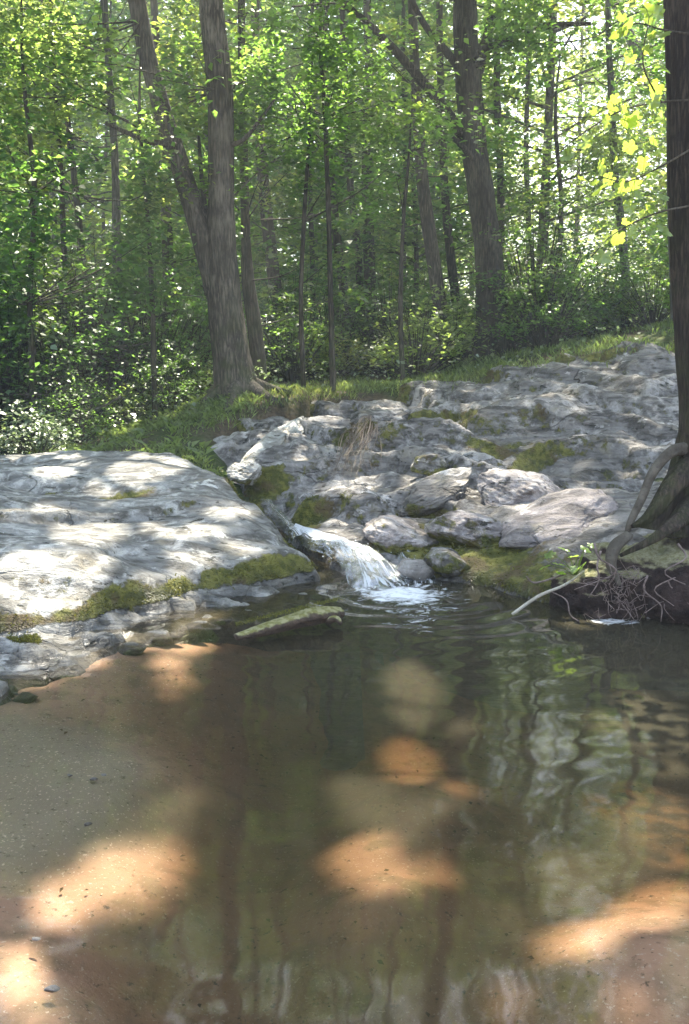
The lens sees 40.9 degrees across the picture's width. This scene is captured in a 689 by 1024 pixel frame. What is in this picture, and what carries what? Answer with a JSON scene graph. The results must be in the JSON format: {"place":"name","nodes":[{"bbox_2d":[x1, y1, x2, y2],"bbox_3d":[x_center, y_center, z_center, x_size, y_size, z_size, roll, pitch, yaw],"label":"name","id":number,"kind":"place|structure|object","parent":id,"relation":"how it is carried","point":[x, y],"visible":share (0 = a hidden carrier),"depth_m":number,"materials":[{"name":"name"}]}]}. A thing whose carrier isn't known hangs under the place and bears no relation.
{"place":"outdoors","nodes":[
{"label":"outdoors","id":0,"kind":"place"},
{"bbox_2d":[1,0,666,325],"label":"sky","id":1,"kind":"structure","parent":0,"point":[598,23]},
{"bbox_2d":[1,319,674,538],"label":"forest floor","id":2,"kind":"structure","parent":0,"point":[291,411],"depth_m":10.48,"materials":[{"name":"green plant"}]},
{"bbox_2d":[0,256,74,422],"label":"shrub","id":3,"kind":"object","parent":2,"relation":"on","point":[26,379],"visible":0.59,"depth_m":10.34,"materials":[{"name":"green plant"}]},
{"bbox_2d":[0,393,74,454],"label":"shrub","id":4,"kind":"object","parent":2,"relation":"on","point":[20,409],"visible":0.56,"depth_m":9.61,"materials":[{"name":"green plant"}]},
{"bbox_2d":[0,412,82,454],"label":"shrub","id":5,"kind":"object","parent":2,"relation":"on","point":[51,444],"visible":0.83,"depth_m":9.26,"materials":[{"name":"green plant"}]},
{"bbox_2d":[0,267,106,433],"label":"shrub","id":6,"kind":"object","parent":2,"relation":"on","point":[25,370],"visible":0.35,"depth_m":10.56,"materials":[{"name":"green plant"}]},
{"bbox_2d":[0,214,124,419],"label":"shrub","id":7,"kind":"object","parent":2,"relation":"on","point":[50,308],"visible":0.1,"depth_m":11.52,"materials":[{"name":"green plant"}]},
{"bbox_2d":[26,369,123,442],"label":"shrub","id":8,"kind":"object","parent":2,"relation":"on","point":[85,421],"visible":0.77,"depth_m":10.05,"materials":[{"name":"green plant"}]},
{"bbox_2d":[0,248,150,423],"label":"shrub","id":9,"kind":"object","parent":2,"relation":"on","point":[90,341],"visible":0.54,"depth_m":10.97,"materials":[{"name":"green plant"}]},
{"bbox_2d":[0,201,156,390],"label":"shrub","id":10,"kind":"object","parent":2,"relation":"on","point":[57,248],"visible":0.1,"depth_m":12.29,"materials":[{"name":"green plant"}]},
{"bbox_2d":[2,0,168,328],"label":"woodland tree","id":11,"kind":"object","parent":2,"relation":"on","point":[87,139],"depth_m":32.32,"materials":[{"name":"green plant"}]},
{"bbox_2d":[0,0,184,273],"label":"woodland tree","id":12,"kind":"object","parent":2,"relation":"on","point":[91,128],"visible":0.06,"depth_m":27.18,"materials":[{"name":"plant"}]},
{"bbox_2d":[0,0,193,381],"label":"forest tree","id":13,"kind":"object","parent":2,"relation":"on","point":[76,201],"visible":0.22,"depth_m":13.43,"materials":[{"name":"green plant"}]},
{"bbox_2d":[0,0,201,328],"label":"woodland tree","id":14,"kind":"object","parent":2,"relation":"on","point":[78,151],"visible":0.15,"depth_m":17.66,"materials":[{"name":"green plant"}]},
{"bbox_2d":[0,0,206,333],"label":"leafy sapling","id":15,"kind":"object","parent":2,"relation":"on","point":[52,117],"visible":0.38,"depth_m":11.38,"materials":[{"name":"green plant"}]},
{"bbox_2d":[3,224,203,415],"bbox_3d":[-3.172,-2.417,11.963,2.614,2.462,2.515,-6,11,-30],"label":"shrub","id":16,"kind":"object","parent":2,"relation":"on","point":[135,341],"visible":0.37,"depth_m":11.73,"materials":[{"name":"green plant"}]},
{"bbox_2d":[0,0,214,416],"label":"leafy sapling","id":17,"kind":"object","parent":2,"relation":"on","point":[89,53],"visible":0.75,"depth_m":9.73,"materials":[{"name":"green plant"}]},
{"bbox_2d":[0,0,220,434],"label":"leafy sapling","id":18,"kind":"object","parent":2,"relation":"on","point":[33,222],"visible":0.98,"depth_m":9.59,"materials":[{"name":"green plant"}]},
{"bbox_2d":[0,0,235,319],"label":"woodland tree","id":19,"kind":"object","parent":2,"relation":"on","point":[124,14],"visible":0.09,"depth_m":24.64,"materials":[{"name":"green plant"}]},
{"bbox_2d":[0,387,260,479],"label":"grass","id":20,"kind":"structure","parent":2,"relation":"on","point":[126,435],"depth_m":9.86,"materials":[{"name":"plant"}]},
{"bbox_2d":[91,378,169,427],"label":"shrub","id":21,"kind":"object","parent":2,"relation":"on","point":[124,412],"visible":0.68,"depth_m":10.83,"materials":[{"name":"green plant"}]},
{"bbox_2d":[67,246,212,407],"bbox_3d":[-2.622,-2.446,12.381,2.264,2.215,2.352,-8,13,-40],"label":"shrub","id":22,"kind":"object","parent":2,"relation":"on","point":[186,310],"visible":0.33,"depth_m":12.16,"materials":[{"name":"green plant"}]},
{"bbox_2d":[0,0,318,411],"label":"forest tree","id":23,"kind":"object","parent":2,"relation":"on","point":[116,213],"visible":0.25,"depth_m":11.63,"materials":[{"name":"green plant"}]},
{"bbox_2d":[61,0,264,322],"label":"woodland tree","id":24,"kind":"object","parent":2,"relation":"on","point":[120,19],"visible":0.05,"depth_m":28.20,"materials":[{"name":"green plant"}]},
{"bbox_2d":[122,342,210,410],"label":"shrub","id":25,"kind":"object","parent":2,"relation":"on","point":[175,396],"visible":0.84,"depth_m":11.02,"materials":[{"name":"green plant"}]},
{"bbox_2d":[128,294,212,401],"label":"shrub","id":26,"kind":"object","parent":2,"relation":"on","point":[187,331],"visible":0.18,"depth_m":12.64,"materials":[{"name":"green plant"}]},
{"bbox_2d":[59,0,304,301],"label":"woodland tree","id":27,"kind":"object","parent":2,"relation":"on","point":[85,206],"visible":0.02,"depth_m":31.50,"materials":[{"name":"green plant"}]},
{"bbox_2d":[159,356,213,402],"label":"shrub","id":28,"kind":"object","parent":2,"relation":"on","point":[205,369],"visible":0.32,"depth_m":11.92,"materials":[{"name":"green plant"}]},
{"bbox_2d":[67,0,316,297],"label":"woodland tree","id":29,"kind":"object","parent":2,"relation":"on","point":[114,12],"visible":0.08,"depth_m":26.10,"materials":[{"name":"green plant"}]},
{"bbox_2d":[146,276,246,384],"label":"shrub","id":30,"kind":"object","parent":2,"relation":"on","point":[202,294],"visible":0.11,"depth_m":14.97,"materials":[{"name":"green plant"}]},
{"bbox_2d":[65,0,334,376],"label":"forest tree","id":31,"kind":"object","parent":2,"relation":"on","point":[154,9],"visible":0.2,"depth_m":14.01,"materials":[{"name":"green plant"}]},
{"bbox_2d":[39,0,362,322],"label":"woodland tree","id":32,"kind":"object","parent":2,"relation":"on","point":[126,101],"visible":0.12,"depth_m":18.67,"materials":[{"name":"green plant"}]},
{"bbox_2d":[100,0,333,333],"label":"woodland tree","id":33,"kind":"object","parent":2,"relation":"on","point":[123,106],"visible":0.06,"depth_m":22.10,"materials":[{"name":"green plant"}]},
{"bbox_2d":[0,0,444,411],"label":"forked tree","id":34,"kind":"object","parent":2,"relation":"on","point":[211,226],"visible":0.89,"depth_m":10.41,"materials":[{"name":"grey plant"}]},
{"bbox_2d":[127,0,382,342],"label":"woodland tree","id":35,"kind":"object","parent":2,"relation":"on","point":[284,251],"visible":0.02,"depth_m":29.50,"materials":[{"name":"green plant"}]},
{"bbox_2d":[60,0,456,381],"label":"forest tree","id":36,"kind":"object","parent":2,"relation":"on","point":[254,330],"visible":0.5,"depth_m":12.26,"materials":[{"name":"green plant"}]},
{"bbox_2d":[246,293,350,381],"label":"shrub","id":37,"kind":"object","parent":2,"relation":"on","point":[292,373],"visible":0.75,"depth_m":13.63,"materials":[{"name":"green plant"}]},
{"bbox_2d":[242,260,356,373],"bbox_3d":[-0.774,-3.164,15.352,2.117,2.072,2.200,-4,11,-21],"label":"shrub","id":38,"kind":"object","parent":2,"relation":"on","point":[294,303],"visible":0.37,"depth_m":15.12,"materials":[{"name":"green plant"}]},
{"bbox_2d":[195,0,419,370],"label":"forest tree","id":39,"kind":"object","parent":2,"relation":"on","point":[337,239],"visible":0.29,"depth_m":16.45,"materials":[{"name":"green plant"}]},
{"bbox_2d":[172,0,444,325],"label":"forest tree","id":40,"kind":"object","parent":2,"relation":"on","point":[311,227],"visible":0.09,"depth_m":18.42,"materials":[{"name":"green plant"}]},
{"bbox_2d":[198,0,434,317],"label":"woodland tree","id":41,"kind":"object","parent":2,"relation":"on","point":[298,233],"visible":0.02,"depth_m":26.99,"materials":[{"name":"green plant"}]},
{"bbox_2d":[191,0,450,372],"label":"forest tree","id":42,"kind":"object","parent":2,"relation":"on","point":[268,225],"visible":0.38,"depth_m":15.38,"materials":[{"name":"green plant"}]},
{"bbox_2d":[274,326,371,378],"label":"shrub","id":43,"kind":"object","parent":2,"relation":"on","point":[316,360],"visible":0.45,"depth_m":14.11,"materials":[{"name":"green plant"}]},
{"bbox_2d":[266,272,388,374],"bbox_3d":[-0.163,-3.134,15.678,2.380,1.846,2.352,1,10,8],"label":"shrub","id":44,"kind":"object","parent":2,"relation":"on","point":[337,303],"visible":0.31,"depth_m":15.48,"materials":[{"name":"green plant"}]},
{"bbox_2d":[168,0,488,390],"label":"leafy sapling","id":45,"kind":"object","parent":2,"relation":"on","point":[320,44],"visible":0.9,"depth_m":10.46,"materials":[{"name":"green plant"}]},
{"bbox_2d":[0,302,669,448],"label":"undergrowth","id":46,"kind":"object","parent":2,"relation":"on","point":[280,379],"visible":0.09,"depth_m":11.93,"materials":[{"name":"green plant"}]},
{"bbox_2d":[6,0,666,324],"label":"woods","id":47,"kind":"object","parent":2,"relation":"on","point":[588,89],"depth_m":49.60,"materials":[{"name":"green plant"}]},
{"bbox_2d":[201,32,490,387],"bbox_3d":[-0.027,-3.554,11.211,3.584,4.347,2.464,0,10,0],"label":"leafy sapling","id":48,"kind":"object","parent":2,"relation":"on","point":[308,161],"visible":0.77,"depth_m":11.04,"materials":[{"name":"green plant"}]},
{"bbox_2d":[229,0,462,339],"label":"woodland tree","id":49,"kind":"object","parent":2,"relation":"on","point":[320,234],"visible":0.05,"depth_m":24.49,"materials":[{"name":"green plant"}]},
{"bbox_2d":[229,0,503,288],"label":"woodland tree","id":50,"kind":"object","parent":2,"relation":"on","point":[432,160],"visible":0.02,"depth_m":27.92,"materials":[{"name":"green plant"}]},
{"bbox_2d":[227,0,519,369],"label":"forest tree","id":51,"kind":"object","parent":2,"relation":"on","point":[359,268],"visible":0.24,"depth_m":16.82,"materials":[{"name":"green plant"}]},
{"bbox_2d":[336,331,429,375],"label":"shrub","id":52,"kind":"object","parent":2,"relation":"on","point":[373,367],"visible":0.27,"depth_m":13.97,"materials":[{"name":"green plant"}]},
{"bbox_2d":[235,0,533,367],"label":"forest tree","id":53,"kind":"object","parent":2,"relation":"on","point":[366,9],"visible":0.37,"depth_m":16.52,"materials":[{"name":"green plant"}]},
{"bbox_2d":[334,254,449,368],"bbox_3d":[0.764,-3.266,15.250,1.976,1.934,2.053,0,10,1],"label":"shrub","id":54,"kind":"object","parent":2,"relation":"on","point":[389,290],"visible":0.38,"depth_m":15.04,"materials":[{"name":"green plant"}]},
{"bbox_2d":[248,0,558,329],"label":"woodland tree","id":55,"kind":"object","parent":2,"relation":"on","point":[397,4],"visible":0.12,"depth_m":19.62,"materials":[{"name":"green plant"}]},
{"bbox_2d":[230,0,582,361],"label":"forest tree","id":56,"kind":"object","parent":2,"relation":"on","point":[431,247],"visible":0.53,"depth_m":14.39,"materials":[{"name":"green plant"}]},
{"bbox_2d":[288,66,539,382],"bbox_3d":[0.861,-3.651,11.935,3.164,4.190,1.811,0,10,0],"label":"leafy sapling","id":57,"kind":"object","parent":2,"relation":"on","point":[365,159],"visible":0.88,"depth_m":11.91,"materials":[{"name":"green plant"}]},
{"bbox_2d":[368,265,475,361],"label":"shrub","id":58,"kind":"object","parent":2,"relation":"on","point":[406,287],"visible":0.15,"depth_m":15.44,"materials":[{"name":"green plant"}]},
{"bbox_2d":[349,299,495,379],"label":"shrub","id":59,"kind":"object","parent":2,"relation":"on","point":[417,356],"visible":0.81,"depth_m":13.09,"materials":[{"name":"green plant"}]},
{"bbox_2d":[276,0,576,318],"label":"forest tree","id":60,"kind":"object","parent":2,"relation":"on","point":[403,14],"visible":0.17,"depth_m":18.59,"materials":[{"name":"green plant"}]},
{"bbox_2d":[313,0,565,332],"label":"woodland tree","id":61,"kind":"object","parent":2,"relation":"on","point":[489,72],"visible":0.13,"depth_m":22.95,"materials":[{"name":"green plant"}]},
{"bbox_2d":[278,0,604,352],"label":"forest tree","id":62,"kind":"object","parent":2,"relation":"on","point":[448,232],"visible":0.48,"depth_m":15.78,"materials":[{"name":"green plant"}]},
{"bbox_2d":[211,341,678,618],"bbox_3d":[2.003,-0.526,8.124,8.405,2.132,6.988,0,10,0],"label":"rock outcrop","id":63,"kind":"object","parent":2,"relation":"on","point":[611,430],"visible":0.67,"depth_m":8.68,"materials":[{"name":"stone"}]},
{"bbox_2d":[226,462,261,485],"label":"boulder","id":64,"kind":"object","parent":63,"relation":"on","point":[249,473],"visible":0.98,"depth_m":7.98,"materials":[{"name":"white stone"}]},
{"bbox_2d":[240,416,308,462],"bbox_3d":[-0.694,-0.670,9.050,0.317,0.439,1.857,4,11,19],"label":"boulder","id":65,"kind":"object","parent":63,"relation":"on","point":[275,436],"visible":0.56,"depth_m":8.98,"materials":[{"name":"white stone"}]},
{"bbox_2d":[270,500,432,588],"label":"cascade","id":66,"kind":"object","parent":63,"relation":"on","point":[311,532],"visible":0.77,"depth_m":6.25,"materials":[{"name":"white liquid"}]},
{"bbox_2d":[331,415,381,479],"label":"dry tuft","id":67,"kind":"object","parent":63,"relation":"on","point":[350,444],"visible":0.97,"depth_m":8.52,"materials":[{"name":"plant"}]},
{"bbox_2d":[349,408,409,426],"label":"boulder","id":68,"kind":"object","parent":63,"relation":"on","point":[393,413],"visible":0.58,"depth_m":9.33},
{"bbox_2d":[362,515,438,554],"bbox_3d":[0.404,0.190,6.596,0.561,0.310,0.493,0,10,0],"label":"boulder","id":69,"kind":"object","parent":63,"relation":"on","point":[393,534],"visible":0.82,"depth_m":6.44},
{"bbox_2d":[410,453,447,475],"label":"boulder","id":70,"kind":"object","parent":63,"relation":"on","point":[430,464],"visible":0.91,"depth_m":7.87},
{"bbox_2d":[397,467,471,517],"bbox_3d":[0.716,-0.160,7.379,0.692,0.366,0.448,-4,11,-21],"label":"boulder","id":71,"kind":"object","parent":63,"relation":"on","point":[431,494],"visible":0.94,"depth_m":7.25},
{"bbox_2d":[423,547,470,578],"bbox_3d":[0.689,0.353,6.193,0.343,0.191,0.309,0,10,0],"label":"boulder","id":72,"kind":"object","parent":63,"relation":"on","point":[449,563],"visible":0.87,"depth_m":6.08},
{"bbox_2d":[424,510,501,548],"bbox_3d":[0.858,0.118,6.476,0.595,0.277,0.414,0,10,0],"label":"boulder","id":73,"kind":"object","parent":63,"relation":"on","point":[467,528],"visible":0.94,"depth_m":6.34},
{"bbox_2d":[477,468,561,506],"bbox_3d":[1.409,-0.124,7.229,0.765,0.391,0.702,0,10,0],"label":"boulder","id":74,"kind":"object","parent":63,"relation":"on","point":[497,487],"visible":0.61,"depth_m":7.01,"materials":[{"name":"stone"}]},
{"bbox_2d":[498,488,618,548],"bbox_3d":[1.536,0.109,6.394,0.992,0.496,0.580,-3,10,-18],"label":"boulder","id":75,"kind":"object","parent":63,"relation":"on","point":[568,513],"visible":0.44,"depth_m":6.30,"materials":[{"name":"stone"}]},
{"bbox_2d":[232,0,664,362],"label":"leaning tree","id":76,"kind":"object","parent":2,"relation":"on","point":[488,251],"visible":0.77,"depth_m":12.93,"materials":[{"name":"green plant"}]},
{"bbox_2d":[375,284,525,366],"bbox_3d":[1.704,-2.841,14.195,2.466,1.328,2.418,-1,10,-6],"label":"shrub","id":77,"kind":"object","parent":2,"relation":"on","point":[456,304],"visible":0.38,"depth_m":13.86,"materials":[{"name":"green plant"}]},
{"bbox_2d":[398,0,542,300],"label":"woodland tree","id":78,"kind":"object","parent":2,"relation":"on","point":[459,259],"visible":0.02,"depth_m":37.36,"materials":[{"name":"green plant"}]},
{"bbox_2d":[374,0,614,318],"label":"woodland tree","id":79,"kind":"object","parent":2,"relation":"on","point":[559,119],"visible":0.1,"depth_m":28.30,"materials":[{"name":"green plant"}]},
{"bbox_2d":[350,0,666,269],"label":"woodland tree","id":80,"kind":"object","parent":2,"relation":"on","point":[547,122],"visible":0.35,"depth_m":17.17,"materials":[{"name":"green plant"}]},
{"bbox_2d":[372,5,668,286],"bbox_3d":[4.049,-9.699,19.506,7.059,12.745,3.840,0,10,0],"label":"forest tree","id":81,"kind":"object","parent":2,"relation":"on","point":[526,113],"visible":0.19,"depth_m":20.02,"materials":[{"name":"green plant"}]},
{"bbox_2d":[395,17,660,270],"bbox_3d":[2.938,-8.931,16.519,5.321,12.383,4.278,0,10,0],"label":"forest tree","id":82,"kind":"object","parent":2,"relation":"on","point":[501,199],"visible":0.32,"depth_m":16.56,"materials":[{"name":"green plant"}]},
{"bbox_2d":[452,183,627,346],"bbox_3d":[2.856,-3.556,13.651,2.566,2.416,2.469,4,11,22],"label":"shrub","id":83,"kind":"object","parent":2,"relation":"on","point":[556,243],"visible":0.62,"depth_m":13.44,"materials":[{"name":"green plant"}]},
{"bbox_2d":[481,255,607,348],"bbox_3d":[2.867,-2.922,12.985,1.768,1.371,1.747,-5,11,-24],"label":"shrub","id":84,"kind":"object","parent":2,"relation":"on","point":[541,334],"visible":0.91,"depth_m":12.90,"materials":[{"name":"green plant"}]},
{"bbox_2d":[495,255,615,343],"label":"shrub","id":85,"kind":"object","parent":2,"relation":"on","point":[564,288],"visible":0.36,"depth_m":13.27,"materials":[{"name":"green plant"}]},
{"bbox_2d":[466,55,666,298],"bbox_3d":[3.604,-4.926,14.719,3.095,4.860,2.917,0,10,0],"label":"leafy sapling","id":86,"kind":"object","parent":2,"relation":"on","point":[596,152],"visible":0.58,"depth_m":14.39,"materials":[{"name":"green plant"}]},
{"bbox_2d":[477,0,668,328],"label":"forest tree","id":87,"kind":"object","parent":2,"relation":"on","point":[609,59],"visible":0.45,"depth_m":14.65,"materials":[{"name":"green plant"}]},
{"bbox_2d":[481,0,667,280],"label":"woodland tree","id":88,"kind":"object","parent":2,"relation":"on","point":[580,91],"visible":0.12,"depth_m":30.59,"materials":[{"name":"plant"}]},
{"bbox_2d":[478,0,672,320],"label":"forest tree","id":89,"kind":"object","parent":2,"relation":"on","point":[600,54],"visible":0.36,"depth_m":13.13,"materials":[{"name":"green plant"}]},
{"bbox_2d":[504,2,663,292],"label":"woodland tree","id":90,"kind":"object","parent":2,"relation":"on","point":[562,140],"visible":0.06,"depth_m":46.37,"materials":[{"name":"green plant"}]},
{"bbox_2d":[552,242,661,331],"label":"shrub","id":91,"kind":"object","parent":2,"relation":"on","point":[610,270],"visible":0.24,"depth_m":14.44,"materials":[{"name":"green plant"}]},
{"bbox_2d":[569,0,669,314],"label":"woodland tree","id":92,"kind":"object","parent":2,"relation":"on","point":[607,185],"visible":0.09,"depth_m":26.41,"materials":[{"name":"green plant"}]},
{"bbox_2d":[573,280,668,330],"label":"shrub","id":93,"kind":"object","parent":2,"relation":"on","point":[618,319],"visible":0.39,"depth_m":14.06,"materials":[{"name":"green plant"}]},
{"bbox_2d":[578,1,666,301],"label":"woodland tree","id":94,"kind":"object","parent":2,"relation":"on","point":[637,146],"visible":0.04,"depth_m":42.46,"materials":[{"name":"green plant"}]},
{"bbox_2d":[581,0,668,295],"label":"woodland tree","id":95,"kind":"object","parent":2,"relation":"on","point":[656,124],"visible":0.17,"depth_m":23.31,"materials":[{"name":"green plant"}]},
{"bbox_2d":[582,62,668,287],"bbox_3d":[8.596,-11.887,19.132,6.864,16.456,7.379,8,13,39],"label":"woodland tree","id":96,"kind":"object","parent":2,"relation":"on","point":[657,189],"visible":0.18,"depth_m":20.74,"materials":[{"name":"green plant"}]},
{"bbox_2d":[596,249,669,325],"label":"shrub","id":97,"kind":"object","parent":2,"relation":"on","point":[652,312],"visible":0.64,"depth_m":13.58,"materials":[{"name":"green plant"}]},
{"bbox_2d":[0,642,688,1023],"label":"pool bed","id":98,"kind":"object","parent":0,"point":[600,932],"visible":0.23,"depth_m":3.00,"materials":[{"name":"sand"}]},
{"bbox_2d":[0,450,319,637],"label":"rock slab","id":99,"kind":"object","parent":98,"relation":"on","point":[88,539],"visible":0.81,"depth_m":5.99,"materials":[{"name":"stone"}]},
{"bbox_2d":[0,585,364,770],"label":"rock shelf","id":100,"kind":"object","parent":98,"relation":"on","point":[33,659],"visible":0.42,"depth_m":4.80,"materials":[{"name":"stone"}]},
{"bbox_2d":[549,530,688,624],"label":"earth bank","id":101,"kind":"structure","parent":98,"relation":"on","point":[656,560],"depth_m":5.24,"materials":[{"name":"soil"}]},
{"bbox_2d":[539,543,593,574],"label":"plant","id":102,"kind":"object","parent":101,"relation":"on","point":[574,570],"visible":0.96,"depth_m":5.34,"materials":[{"name":"green plant"}]},
{"bbox_2d":[565,0,688,625],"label":"streamside tree","id":103,"kind":"object","parent":101,"relation":"on","point":[665,514],"visible":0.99,"depth_m":5.11,"materials":[{"name":"brown plant"}]},
{"bbox_2d":[555,3,688,264],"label":"sunlit branch","id":104,"kind":"object","parent":103,"relation":"attached to","point":[627,120],"visible":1,"depth_m":4.76,"materials":[{"name":"yellow plant"}]},
{"bbox_2d":[175,559,688,1023],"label":"pool water","id":105,"kind":"structure","parent":0,"point":[578,730],"depth_m":3.64,"materials":[{"name":"liquid"}]},
{"bbox_2d":[234,595,344,639],"bbox_3d":[-0.290,0.572,4.946,0.696,0.138,0.211,-5,11,-26],"label":"driftwood log","id":106,"kind":"object","parent":105,"relation":"on","point":[310,615],"visible":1,"depth_m":4.93,"materials":[{"name":"wood"}]},
{"bbox_2d":[397,558,434,581],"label":"boulder","id":107,"kind":"object","parent":105,"relation":"in","point":[415,569],"visible":0.98,"depth_m":6.04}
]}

